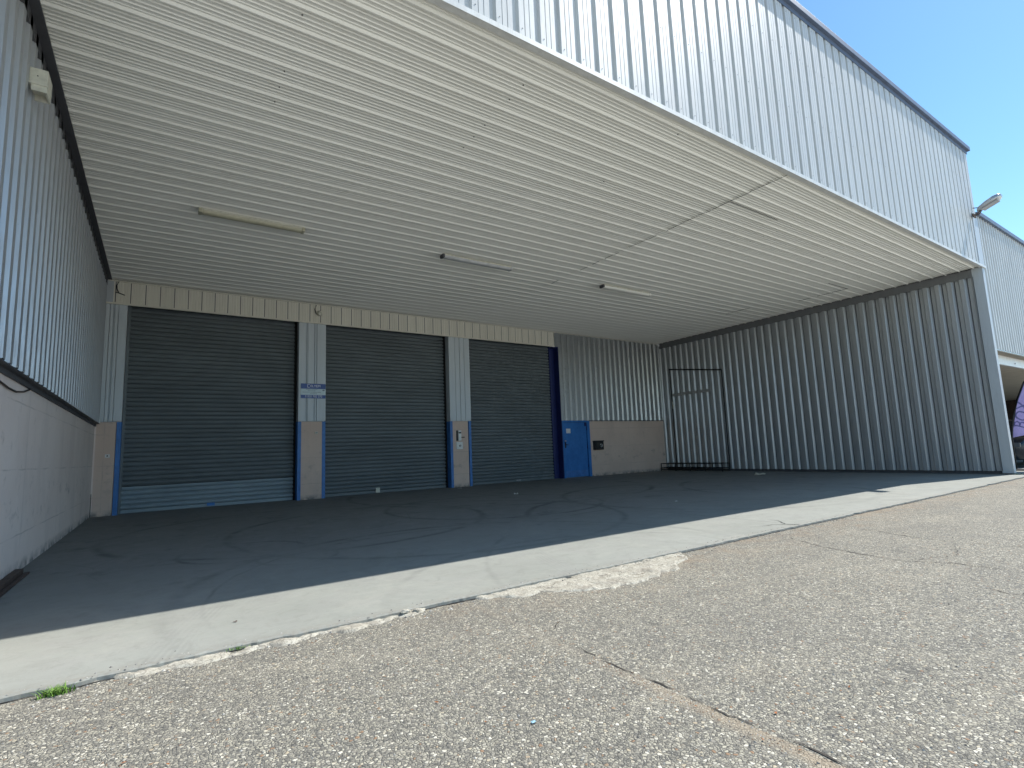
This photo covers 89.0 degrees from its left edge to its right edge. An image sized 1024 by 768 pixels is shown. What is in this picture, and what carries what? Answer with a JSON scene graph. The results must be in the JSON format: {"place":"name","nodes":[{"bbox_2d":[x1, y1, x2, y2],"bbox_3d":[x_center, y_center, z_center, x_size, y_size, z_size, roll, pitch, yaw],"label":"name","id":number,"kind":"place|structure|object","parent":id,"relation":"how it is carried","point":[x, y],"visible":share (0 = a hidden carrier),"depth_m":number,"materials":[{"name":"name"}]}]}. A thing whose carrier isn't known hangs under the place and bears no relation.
{"place":"outdoors","nodes":[
{"label":"outdoors","id":0,"kind":"place"},
{"bbox_2d":[0,478,1023,767],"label":"ground","id":1,"kind":"structure","parent":0,"point":[416,658],"depth_m":2.60,"materials":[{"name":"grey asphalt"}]},
{"bbox_2d":[32,680,77,700],"bbox_3d":[-2.343,1.560,2.642,0.116,0.041,0.232,-9,-10,41],"label":"weed","id":2,"kind":"object","parent":1,"relation":"on","point":[53,692],"visible":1,"depth_m":2.65,"materials":[{"name":"green plant"}]},
{"bbox_2d":[93,552,687,682],"bbox_3d":[-0.101,1.645,3.912,4.873,0.034,0.583,3,-9,-34],"label":"concrete patch","id":3,"kind":"object","parent":1,"relation":"on","point":[614,577],"visible":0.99,"depth_m":4.23,"materials":[{"name":"grey concrete"}]},
{"bbox_2d":[400,609,410,613],"bbox_3d":[-0.762,1.632,3.736,0.078,0.034,0.048,3,-9,-34],"label":"stone","id":4,"kind":"object","parent":3,"relation":"on","point":[404,611],"visible":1,"depth_m":3.72,"materials":[{"name":"stone"}]},
{"bbox_2d":[554,528,1021,767],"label":"ground cracks","id":5,"kind":"object","parent":1,"relation":"on","point":[824,754],"visible":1,"depth_m":2.49,"materials":[{"name":"grey asphalt"}]},
{"bbox_2d":[971,212,1023,419],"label":"neighbouring building","id":6,"kind":"structure","parent":1,"relation":"on","point":[1000,249],"depth_m":14.83,"materials":[{"name":"white metal"}]},
{"bbox_2d":[0,460,1023,702],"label":"pavement","id":7,"kind":"structure","parent":0,"point":[91,596],"depth_m":6.09,"materials":[{"name":"concrete"}]},
{"bbox_2d":[0,568,29,597],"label":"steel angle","id":8,"kind":"object","parent":7,"relation":"on","point":[9,581],"visible":1,"depth_m":5.13,"materials":[{"name":"black metal"}]},
{"bbox_2d":[0,0,1015,579],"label":"warehouse","id":9,"kind":"structure","parent":7,"relation":"on","point":[768,204],"depth_m":10.74,"materials":[{"name":"white metal"}]},
{"bbox_2d":[0,380,30,392],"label":"cable","id":10,"kind":"object","parent":9,"relation":"attached to","point":[5,385],"visible":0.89,"depth_m":5.13,"materials":[{"name":"black rubber"}]},
{"bbox_2d":[29,66,51,103],"bbox_3d":[-4.630,-2.926,5.116,0.140,0.225,0.223,3,-9,-34],"label":"wall box","id":11,"kind":"object","parent":9,"relation":"attached to","point":[40,83],"visible":1,"depth_m":5.05,"materials":[{"name":"beige plastic"}]},
{"bbox_2d":[112,306,300,515],"bbox_3d":[-7.505,0.607,13.248,4.005,4.929,0.345,3,-9,-34],"label":"roller door","id":12,"kind":"structure","parent":9,"relation":"in","point":[207,398],"depth_m":13.21,"materials":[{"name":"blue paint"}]},
{"bbox_2d":[198,207,304,233],"bbox_3d":[-4.650,-2.928,9.397,1.730,0.092,0.160,3,-9,-34],"label":"ceiling light","id":13,"kind":"object","parent":9,"relation":"attached to","point":[245,219],"visible":1,"depth_m":9.31,"materials":[{"name":"beige plastic"}]},
{"bbox_2d":[301,383,325,398],"bbox_3d":[-5.498,0.195,14.418,0.660,0.410,0.018,3,-9,-34],"label":"information sign","id":14,"kind":"object","parent":9,"relation":"attached to","point":[316,391],"visible":1,"depth_m":14.42,"materials":[{"name":"blue plastic"}]},
{"bbox_2d":[315,305,322,315],"bbox_3d":[-5.450,-2.074,14.691,0.207,0.324,0.155,3,-9,-34],"label":"security camera","id":15,"kind":"object","parent":9,"relation":"attached to","point":[319,313],"visible":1,"depth_m":14.65,"materials":[{"name":"beige plastic"}]},
{"bbox_2d":[322,326,453,497],"bbox_3d":[-3.702,0.777,15.790,4.050,4.929,0.345,3,-9,-34],"label":"roller door","id":16,"kind":"structure","parent":9,"relation":"in","point":[386,427],"depth_m":15.81,"materials":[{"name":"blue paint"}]},
{"bbox_2d":[456,430,464,448],"bbox_3d":[-1.662,1.794,16.784,0.290,0.600,0.054,3,-9,-34],"label":"keypad","id":17,"kind":"object","parent":9,"relation":"attached to","point":[459,445],"visible":1,"depth_m":16.75,"materials":[{"name":"white metal"}]},
{"bbox_2d":[440,253,512,271],"bbox_3d":[-0.783,-2.764,11.910,1.840,0.092,0.160,3,-9,-34],"label":"ceiling light","id":18,"kind":"object","parent":9,"relation":"attached to","point":[475,262],"visible":1,"depth_m":11.82,"materials":[{"name":"beige plastic"}]},
{"bbox_2d":[468,339,555,485],"bbox_3d":[0.015,0.943,18.274,3.717,4.929,0.345,3,-9,-34],"label":"roller door","id":19,"kind":"structure","parent":9,"relation":"in","point":[511,425],"depth_m":18.35,"materials":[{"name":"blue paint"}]},
{"bbox_2d":[562,420,592,477],"bbox_3d":[2.370,2.438,19.597,1.358,2.110,0.341,3,-9,-34],"label":"service door","id":20,"kind":"structure","parent":9,"relation":"in","point":[576,434],"depth_m":19.52,"materials":[{"name":"blue paint"}]},
{"bbox_2d":[592,440,603,449],"bbox_3d":[3.325,2.345,20.001,0.470,0.350,0.160,3,-9,-34],"label":"letterbox","id":21,"kind":"object","parent":9,"relation":"attached to","point":[598,445],"visible":1,"depth_m":19.93,"materials":[{"name":"black metal"}]},
{"bbox_2d":[599,284,650,296],"bbox_3d":[3.181,-2.591,14.523,1.880,0.092,0.160,3,-9,-34],"label":"ceiling light","id":22,"kind":"object","parent":9,"relation":"attached to","point":[624,290],"visible":1,"depth_m":14.42,"materials":[{"name":"beige plastic"}]},
{"bbox_2d":[972,193,1002,217],"bbox_3d":[12.343,-4.642,13.539,0.300,0.410,0.595,3,-9,-34],"label":"floodlight","id":23,"kind":"object","parent":9,"relation":"attached to","point":[988,203],"visible":1,"depth_m":13.45,"materials":[{"name":"metal"}]},
{"bbox_2d":[661,462,729,471],"bbox_3d":[7.217,3.289,20.696,0.416,0.318,2.948,3,-9,-34],"label":"metal rack","id":24,"kind":"object","parent":7,"relation":"on","point":[697,467],"visible":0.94,"depth_m":20.32,"materials":[{"name":"black metal"}]},
{"bbox_2d":[1011,381,1023,470],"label":"feather flag","id":25,"kind":"object","parent":7,"relation":"on","point":[1017,427],"visible":0.98,"depth_m":14.51,"materials":[{"name":"purple fabric"}]},
{"bbox_2d":[796,0,1023,352],"label":"sky","id":26,"kind":"structure","parent":0,"point":[962,61],"materials":[{"name":"blue"}]},
{"bbox_2d":[1008,420,1023,461],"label":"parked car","id":27,"kind":"object","parent":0,"point":[1019,445],"visible":0.09,"depth_m":15.29,"materials":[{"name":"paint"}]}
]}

